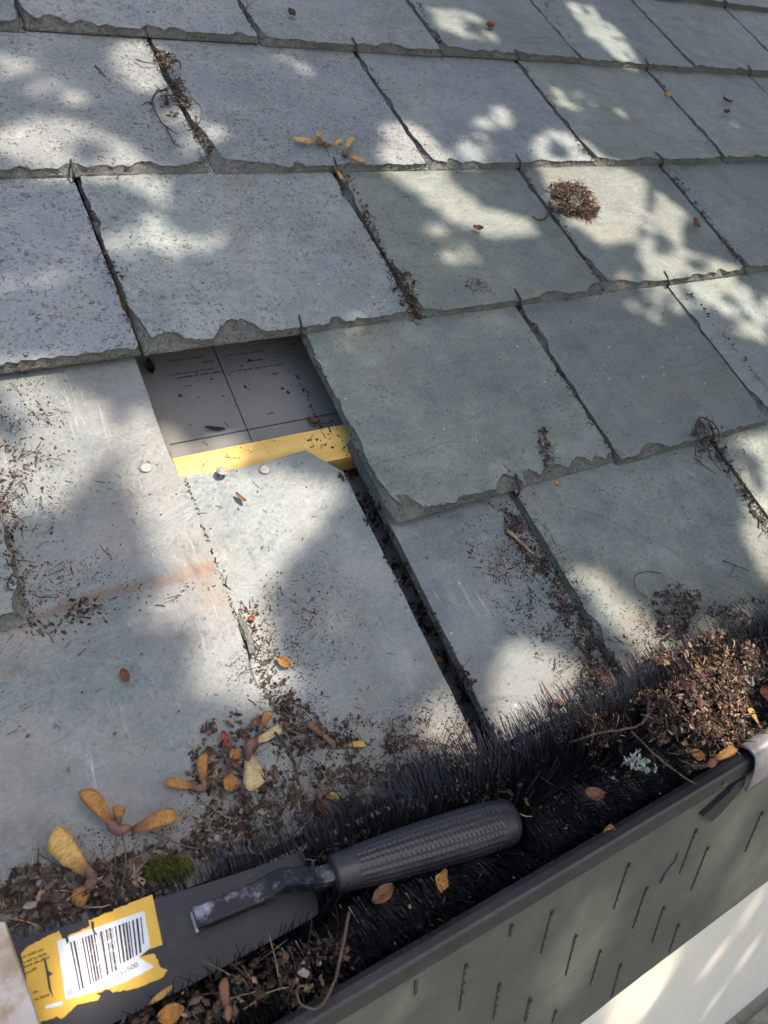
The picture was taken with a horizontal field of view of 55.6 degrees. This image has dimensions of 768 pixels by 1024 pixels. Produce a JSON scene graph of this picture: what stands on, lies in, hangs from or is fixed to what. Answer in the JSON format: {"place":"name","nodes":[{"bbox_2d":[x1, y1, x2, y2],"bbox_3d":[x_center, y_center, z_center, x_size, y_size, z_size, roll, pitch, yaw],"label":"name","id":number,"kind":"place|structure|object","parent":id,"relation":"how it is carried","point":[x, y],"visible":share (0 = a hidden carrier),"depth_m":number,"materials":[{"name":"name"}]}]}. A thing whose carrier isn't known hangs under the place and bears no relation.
{"place":"outdoors","nodes":[
{"label":"outdoors","id":0,"kind":"place"},
{"bbox_2d":[0,0,767,940],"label":"slate roof","id":1,"kind":"structure","parent":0,"point":[458,442],"depth_m":0.66,"materials":[{"name":"stone"}]},
{"bbox_2d":[10,630,29,677],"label":"twig","id":2,"kind":"object","parent":1,"relation":"on","point":[18,650],"visible":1,"depth_m":0.45,"materials":[{"name":"wood"}]},
{"bbox_2d":[112,805,125,823],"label":"maple seed","id":3,"kind":"object","parent":1,"relation":"on","point":[118,812],"visible":1,"depth_m":0.41,"materials":[{"name":"plant"}]},
{"bbox_2d":[119,668,129,681],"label":"dead leaf","id":4,"kind":"object","parent":1,"relation":"on","point":[124,674],"visible":1,"depth_m":0.46,"materials":[{"name":"brown plant"}]},
{"bbox_2d":[118,841,163,865],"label":"twig","id":5,"kind":"object","parent":1,"relation":"on","point":[151,849],"visible":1,"depth_m":0.41,"materials":[{"name":"brown wood"}]},
{"bbox_2d":[135,59,163,63],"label":"twig","id":6,"kind":"object","parent":1,"relation":"on","point":[148,62],"visible":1,"depth_m":0.76,"materials":[{"name":"wood"}]},
{"bbox_2d":[145,357,154,373],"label":"dead leaf","id":7,"kind":"object","parent":1,"relation":"on","point":[150,366],"visible":1,"depth_m":0.63,"materials":[{"name":"brown plant"}]},
{"bbox_2d":[141,89,181,148],"bbox_3d":[-0.223,-0.391,0.723,0.031,0.051,0.078,-9,30,-17],"label":"twig","id":8,"kind":"object","parent":1,"relation":"on","point":[152,102],"visible":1,"depth_m":0.72,"materials":[{"name":"brown wood"}]},
{"bbox_2d":[143,43,186,93],"bbox_3d":[-0.229,-0.470,0.773,0.037,0.050,0.079,-15,33,-27],"label":"debris clump","id":9,"kind":"object","parent":1,"relation":"on","point":[168,60],"visible":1,"depth_m":0.77,"materials":[{"name":"brown plant"}]},
{"bbox_2d":[139,852,195,885],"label":"moss clump","id":10,"kind":"object","parent":1,"relation":"on","point":[160,870],"visible":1,"depth_m":0.41,"materials":[{"name":"green plant"}]},
{"bbox_2d":[148,85,194,119],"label":"debris clump","id":11,"kind":"object","parent":1,"relation":"on","point":[166,103],"visible":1,"depth_m":0.74,"materials":[{"name":"brown plant"}]},
{"bbox_2d":[166,59,180,69],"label":"twig","id":12,"kind":"object","parent":1,"relation":"on","point":[171,61],"visible":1,"depth_m":0.77,"materials":[{"name":"brown wood"}]},
{"bbox_2d":[160,95,201,125],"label":"twig","id":13,"kind":"object","parent":1,"relation":"on","point":[188,97],"visible":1,"depth_m":0.74,"materials":[{"name":"brown wood"}]},
{"bbox_2d":[164,752,237,792],"bbox_3d":[-0.110,0.158,0.440,0.044,0.014,0.016,-23,37,-36],"label":"maple seed","id":14,"kind":"object","parent":1,"relation":"on","point":[182,784],"visible":1,"depth_m":0.44,"materials":[{"name":"orange plant"}]},
{"bbox_2d":[205,426,225,429],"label":"dead leaf","id":15,"kind":"object","parent":1,"relation":"on","point":[215,428],"visible":1,"depth_m":0.63,"materials":[{"name":"plant"}]},
{"bbox_2d":[222,774,238,790],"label":"dead leaf","id":16,"kind":"object","parent":1,"relation":"on","point":[230,782],"visible":1,"depth_m":0.45,"materials":[{"name":"orange plant"}]},
{"bbox_2d":[236,492,246,500],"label":"dead leaf","id":17,"kind":"object","parent":1,"relation":"on","point":[240,496],"visible":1,"depth_m":0.56,"materials":[{"name":"orange plant"}]},
{"bbox_2d":[238,610,254,654],"bbox_3d":[-0.095,0.083,0.501,0.006,0.021,0.028,-15,33,-27],"label":"slate chip","id":18,"kind":"object","parent":1,"relation":"on","point":[247,635],"visible":1,"depth_m":0.50,"materials":[{"name":"grey stone"}]},
{"bbox_2d":[248,615,255,620],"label":"dead leaf","id":19,"kind":"object","parent":1,"relation":"on","point":[251,617],"visible":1,"depth_m":0.51,"materials":[{"name":"plant"}]},
{"bbox_2d":[258,710,271,733],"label":"maple seed","id":20,"kind":"object","parent":1,"relation":"on","point":[266,717],"visible":1,"depth_m":0.47,"materials":[{"name":"plant"}]},
{"bbox_2d":[277,656,290,667],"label":"dead leaf","id":21,"kind":"object","parent":1,"relation":"on","point":[283,661],"visible":1,"depth_m":0.50,"materials":[{"name":"orange plant"}]},
{"bbox_2d":[274,732,301,803],"bbox_3d":[-0.058,0.160,0.460,0.009,0.028,0.038,-15,33,-27],"label":"twig","id":22,"kind":"object","parent":1,"relation":"on","point":[282,741],"visible":1,"depth_m":0.47,"materials":[{"name":"brown wood"}]},
{"bbox_2d":[288,8,295,15],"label":"dead leaf","id":23,"kind":"object","parent":1,"relation":"on","point":[291,11],"visible":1,"depth_m":0.88,"materials":[{"name":"brown plant"}]},
{"bbox_2d":[293,131,333,174],"bbox_3d":[-0.074,-0.382,0.776,0.044,0.042,0.020,2,29,2],"label":"maple seed","id":24,"kind":"object","parent":1,"relation":"on","point":[319,141],"visible":1,"depth_m":0.77,"materials":[{"name":"plant"}]},
{"bbox_2d":[308,416,318,422],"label":"dead leaf","id":25,"kind":"object","parent":1,"relation":"on","point":[313,419],"visible":1,"depth_m":0.66,"materials":[{"name":"brown plant"}]},
{"bbox_2d":[316,790,341,805],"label":"maple seed","id":26,"kind":"object","parent":1,"relation":"on","point":[320,795],"visible":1,"depth_m":0.46,"materials":[{"name":"plant"}]},
{"bbox_2d":[323,138,342,147],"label":"maple seed","id":27,"kind":"object","parent":1,"relation":"on","point":[336,142],"visible":1,"depth_m":0.78,"materials":[{"name":"yellow plant"}]},
{"bbox_2d":[333,164,342,178],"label":"maple seed","id":28,"kind":"object","parent":1,"relation":"on","point":[339,174],"visible":1,"depth_m":0.77,"materials":[{"name":"yellow plant"}]},
{"bbox_2d":[341,136,365,161],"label":"maple seed","id":29,"kind":"object","parent":1,"relation":"on","point":[348,143],"visible":1,"depth_m":0.78,"materials":[{"name":"yellow plant"}]},
{"bbox_2d":[342,741,365,748],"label":"maple seed","id":30,"kind":"object","parent":1,"relation":"on","point":[359,744],"visible":1,"depth_m":0.49,"materials":[{"name":"yellow plant"}]},
{"bbox_2d":[0,0,767,1023],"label":"plant litter","id":31,"kind":"object","parent":1,"relation":"on","point":[62,906],"visible":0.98,"depth_m":0.50,"materials":[{"name":"brown plant"}]},
{"bbox_2d":[46,826,97,907],"bbox_3d":[-0.169,0.191,0.393,0.031,0.033,0.016,21,35,32],"label":"maple seed","id":32,"kind":"object","parent":31,"relation":"on","point":[63,848],"visible":1,"depth_m":0.39,"materials":[{"name":"plant"}]},
{"bbox_2d":[79,788,178,892],"bbox_3d":[-0.142,0.176,0.416,0.043,0.041,0.045,-21,36,-34],"label":"maple seed","id":33,"kind":"object","parent":31,"relation":"on","point":[94,800],"visible":1,"depth_m":0.41,"materials":[{"name":"plant"}]},
{"bbox_2d":[157,1003,183,1023],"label":"dead leaf","id":34,"kind":"object","parent":31,"relation":"on","point":[170,1013],"visible":1,"depth_m":0.34,"materials":[{"name":"orange plant"}]},
{"bbox_2d":[150,831,210,848],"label":"twig","id":35,"kind":"object","parent":31,"relation":"on","point":[163,837],"visible":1,"depth_m":0.42,"materials":[{"name":"brown wood"}]},
{"bbox_2d":[221,730,230,747],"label":"dead leaf","id":36,"kind":"object","parent":31,"relation":"on","point":[225,736],"visible":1,"depth_m":0.46,"materials":[{"name":"red plant"}]},
{"bbox_2d":[229,749,240,758],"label":"dead leaf","id":37,"kind":"object","parent":31,"relation":"on","point":[236,753],"visible":1,"depth_m":0.45,"materials":[{"name":"orange plant"}]},
{"bbox_2d":[249,715,261,725],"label":"dead leaf","id":38,"kind":"object","parent":31,"relation":"on","point":[255,720],"visible":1,"depth_m":0.47,"materials":[{"name":"brown plant"}]},
{"bbox_2d":[243,725,280,790],"bbox_3d":[-0.079,0.153,0.460,0.018,0.020,0.045,6,29,9],"label":"maple seed","id":39,"kind":"object","parent":31,"relation":"on","point":[253,779],"visible":1,"depth_m":0.45,"materials":[{"name":"beige plant"}]},
{"bbox_2d":[307,720,335,748],"bbox_3d":[-0.042,0.147,0.482,0.021,0.015,0.005,12,31,19],"label":"maple seed","id":40,"kind":"object","parent":31,"relation":"on","point":[315,728],"visible":1,"depth_m":0.48,"materials":[{"name":"brown plant"}]},
{"bbox_2d":[316,799,332,813],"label":"dead leaf","id":41,"kind":"object","parent":31,"relation":"on","point":[324,803],"visible":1,"depth_m":0.46,"materials":[{"name":"brown plant"}]},
{"bbox_2d":[507,530,533,554],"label":"twig","id":42,"kind":"object","parent":31,"relation":"on","point":[511,533],"visible":1,"depth_m":0.61,"materials":[{"name":"brown wood"}]},
{"bbox_2d":[734,663,764,685],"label":"lichen tuft","id":43,"kind":"object","parent":31,"relation":"on","point":[752,683],"visible":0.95,"depth_m":0.55,"materials":[{"name":"grey plant"}]},
{"bbox_2d":[383,263,420,315],"bbox_3d":[0.021,-0.216,0.707,0.041,0.044,0.060,-3,29,-8],"label":"debris clump","id":44,"kind":"object","parent":1,"relation":"on","point":[407,284],"visible":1,"depth_m":0.71,"materials":[{"name":"brown plant"}]},
{"bbox_2d":[433,655,443,662],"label":"dead leaf","id":45,"kind":"object","parent":1,"relation":"on","point":[439,659],"visible":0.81,"depth_m":0.58,"materials":[{"name":"brown plant"}]},
{"bbox_2d":[118,671,767,1023],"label":"box gutter","id":46,"kind":"object","parent":1,"relation":"attached to","point":[367,986],"visible":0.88,"depth_m":0.43,"materials":[{"name":"paint"}]},
{"bbox_2d":[295,911,349,1009],"bbox_3d":[-0.027,0.231,0.372,0.012,0.027,0.043,20,34,31],"label":"twig","id":47,"kind":"object","parent":46,"relation":"on","point":[337,968],"visible":1,"depth_m":0.37,"materials":[{"name":"brown wood"}]},
{"bbox_2d":[9,594,767,1023],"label":"gutter brush","id":48,"kind":"object","parent":46,"relation":"in","point":[375,932],"visible":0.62,"depth_m":0.46,"materials":[{"name":"plastic"}]},
{"bbox_2d":[149,985,172,1003],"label":"dead leaf","id":49,"kind":"object","parent":48,"relation":"on","point":[160,995],"visible":1,"depth_m":0.35,"materials":[{"name":"yellow plant"}]},
{"bbox_2d":[218,977,231,1021],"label":"maple seed","id":50,"kind":"object","parent":48,"relation":"on","point":[223,986],"visible":1,"depth_m":0.34,"materials":[{"name":"brown plant"}]},
{"bbox_2d":[12,799,521,1023],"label":"trowel","id":51,"kind":"object","parent":48,"relation":"on","point":[106,968],"visible":0.99,"depth_m":0.39,"materials":[{"name":"metal"}]},
{"bbox_2d":[0,922,40,1023],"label":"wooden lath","id":52,"kind":"object","parent":51,"relation":"on","point":[17,1006],"visible":1,"depth_m":0.33,"materials":[{"name":"beige wood"}]},
{"bbox_2d":[372,883,393,903],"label":"dead leaf","id":53,"kind":"object","parent":48,"relation":"on","point":[385,889],"visible":1,"depth_m":0.40,"materials":[{"name":"brown plant"}]},
{"bbox_2d":[435,868,448,892],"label":"dead leaf","id":54,"kind":"object","parent":48,"relation":"on","point":[442,876],"visible":1,"depth_m":0.41,"materials":[{"name":"plant"}]},
{"bbox_2d":[583,787,604,799],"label":"dead leaf","id":55,"kind":"object","parent":48,"relation":"on","point":[590,792],"visible":1,"depth_m":0.46,"materials":[{"name":"brown plant"}]},
{"bbox_2d":[621,749,656,772],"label":"lichen tuft","id":56,"kind":"object","parent":48,"relation":"on","point":[642,762],"visible":1,"depth_m":0.48,"materials":[{"name":"grey plant"}]},
{"bbox_2d":[689,749,704,760],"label":"dead leaf","id":57,"kind":"object","parent":48,"relation":"on","point":[700,755],"visible":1,"depth_m":0.49,"materials":[{"name":"orange plant"}]},
{"bbox_2d":[760,685,767,701],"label":"dead leaf","id":58,"kind":"object","parent":48,"relation":"on","point":[763,690],"visible":1,"depth_m":0.54,"materials":[{"name":"red plant"}]},
{"bbox_2d":[337,770,767,1023],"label":"eaves sheet","id":59,"kind":"object","parent":46,"relation":"attached to","point":[583,947],"visible":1,"depth_m":0.51,"materials":[{"name":"grey metal"}]},
{"bbox_2d":[603,823,614,832],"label":"dead leaf","id":60,"kind":"object","parent":46,"relation":"on","point":[610,825],"visible":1,"depth_m":0.46,"materials":[{"name":"orange plant"}]},
{"bbox_2d":[631,731,695,783],"bbox_3d":[0.198,0.177,0.496,0.066,0.054,0.019,3,29,4],"label":"twig","id":61,"kind":"object","parent":46,"relation":"on","point":[652,752],"visible":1,"depth_m":0.48,"materials":[{"name":"brown wood"}]},
{"bbox_2d":[678,745,736,767],"bbox_3d":[0.224,0.169,0.501,0.051,0.010,0.009,-10,31,-19],"label":"maple seed","id":62,"kind":"object","parent":46,"relation":"on","point":[730,751],"visible":1,"depth_m":0.50,"materials":[{"name":"plant"}]},
{"bbox_2d":[747,708,764,732],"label":"maple seed","id":63,"kind":"object","parent":46,"relation":"on","point":[754,717],"visible":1,"depth_m":0.53,"materials":[{"name":"plant"}]},
{"bbox_2d":[473,224,483,229],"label":"dead leaf","id":64,"kind":"object","parent":1,"relation":"on","point":[478,227],"visible":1,"depth_m":0.79,"materials":[{"name":"brown plant"}]},
{"bbox_2d":[465,277,494,293],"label":"debris clump","id":65,"kind":"object","parent":1,"relation":"on","point":[466,285],"visible":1,"depth_m":0.75,"materials":[{"name":"brown plant"}]},
{"bbox_2d":[487,21,494,27],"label":"dead leaf","id":66,"kind":"object","parent":1,"relation":"on","point":[490,24],"visible":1,"depth_m":1.02,"materials":[{"name":"brown plant"}]},
{"bbox_2d":[532,201,550,220],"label":"twig","id":67,"kind":"object","parent":1,"relation":"on","point":[543,219],"visible":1,"depth_m":0.84,"materials":[{"name":"brown wood"}]},
{"bbox_2d":[535,426,560,467],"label":"debris clump","id":68,"kind":"object","parent":1,"relation":"on","point":[545,431],"visible":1,"depth_m":0.66,"materials":[{"name":"brown plant"}]},
{"bbox_2d":[541,682,563,712],"bbox_3d":[0.126,0.139,0.549,0.016,0.013,0.022,-15,33,-27],"label":"maple seed","id":69,"kind":"object","parent":1,"relation":"on","point":[558,702],"visible":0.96,"depth_m":0.55,"materials":[{"name":"brown plant"}]},
{"bbox_2d":[546,176,601,223],"bbox_3d":[0.228,-0.375,0.880,0.090,0.053,0.072,-15,33,-27],"label":"debris clump","id":70,"kind":"object","parent":1,"relation":"on","point":[569,207],"visible":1,"depth_m":0.87,"materials":[{"name":"brown plant"}]},
{"bbox_2d":[601,668,613,685],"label":"dead leaf","id":71,"kind":"object","parent":1,"relation":"on","point":[607,676],"visible":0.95,"depth_m":0.57,"materials":[{"name":"brown plant"}]},
{"bbox_2d":[570,667,650,742],"bbox_3d":[0.174,0.144,0.533,0.041,0.032,0.118,18,33,27],"label":"twig","id":72,"kind":"object","parent":1,"relation":"on","point":[625,728],"visible":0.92,"depth_m":0.50,"materials":[{"name":"brown wood"}]},
{"bbox_2d":[633,571,660,597],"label":"twig","id":73,"kind":"object","parent":1,"relation":"on","point":[643,572],"visible":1,"depth_m":0.62,"materials":[{"name":"grey wood"}]},
{"bbox_2d":[693,217,700,226],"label":"dead leaf","id":74,"kind":"object","parent":1,"relation":"on","point":[696,222],"visible":1,"depth_m":0.93,"materials":[{"name":"brown plant"}]},
{"bbox_2d":[685,418,727,459],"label":"debris clump","id":75,"kind":"object","parent":1,"relation":"on","point":[702,441],"visible":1,"depth_m":0.74,"materials":[{"name":"brown plant"}]},
{"bbox_2d":[694,417,720,473],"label":"twig","id":76,"kind":"object","parent":1,"relation":"on","point":[704,427],"visible":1,"depth_m":0.73,"materials":[{"name":"brown wood"}]},
{"bbox_2d":[723,560,749,577],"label":"twig","id":77,"kind":"object","parent":1,"relation":"on","point":[734,568],"visible":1,"depth_m":0.66,"materials":[{"name":"wood"}]},
{"bbox_2d":[725,988,767,1023],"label":"ground","id":78,"kind":"structure","parent":0,"point":[751,1009],"depth_m":1.44,"materials":[{"name":"grey concrete"}]},
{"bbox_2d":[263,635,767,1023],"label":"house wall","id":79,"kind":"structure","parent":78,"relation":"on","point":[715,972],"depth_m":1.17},
{"bbox_2d":[746,1005,767,1023],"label":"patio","id":80,"kind":"structure","parent":0,"point":[761,1017],"depth_m":1.42,"materials":[{"name":"grey concrete"}]}
]}

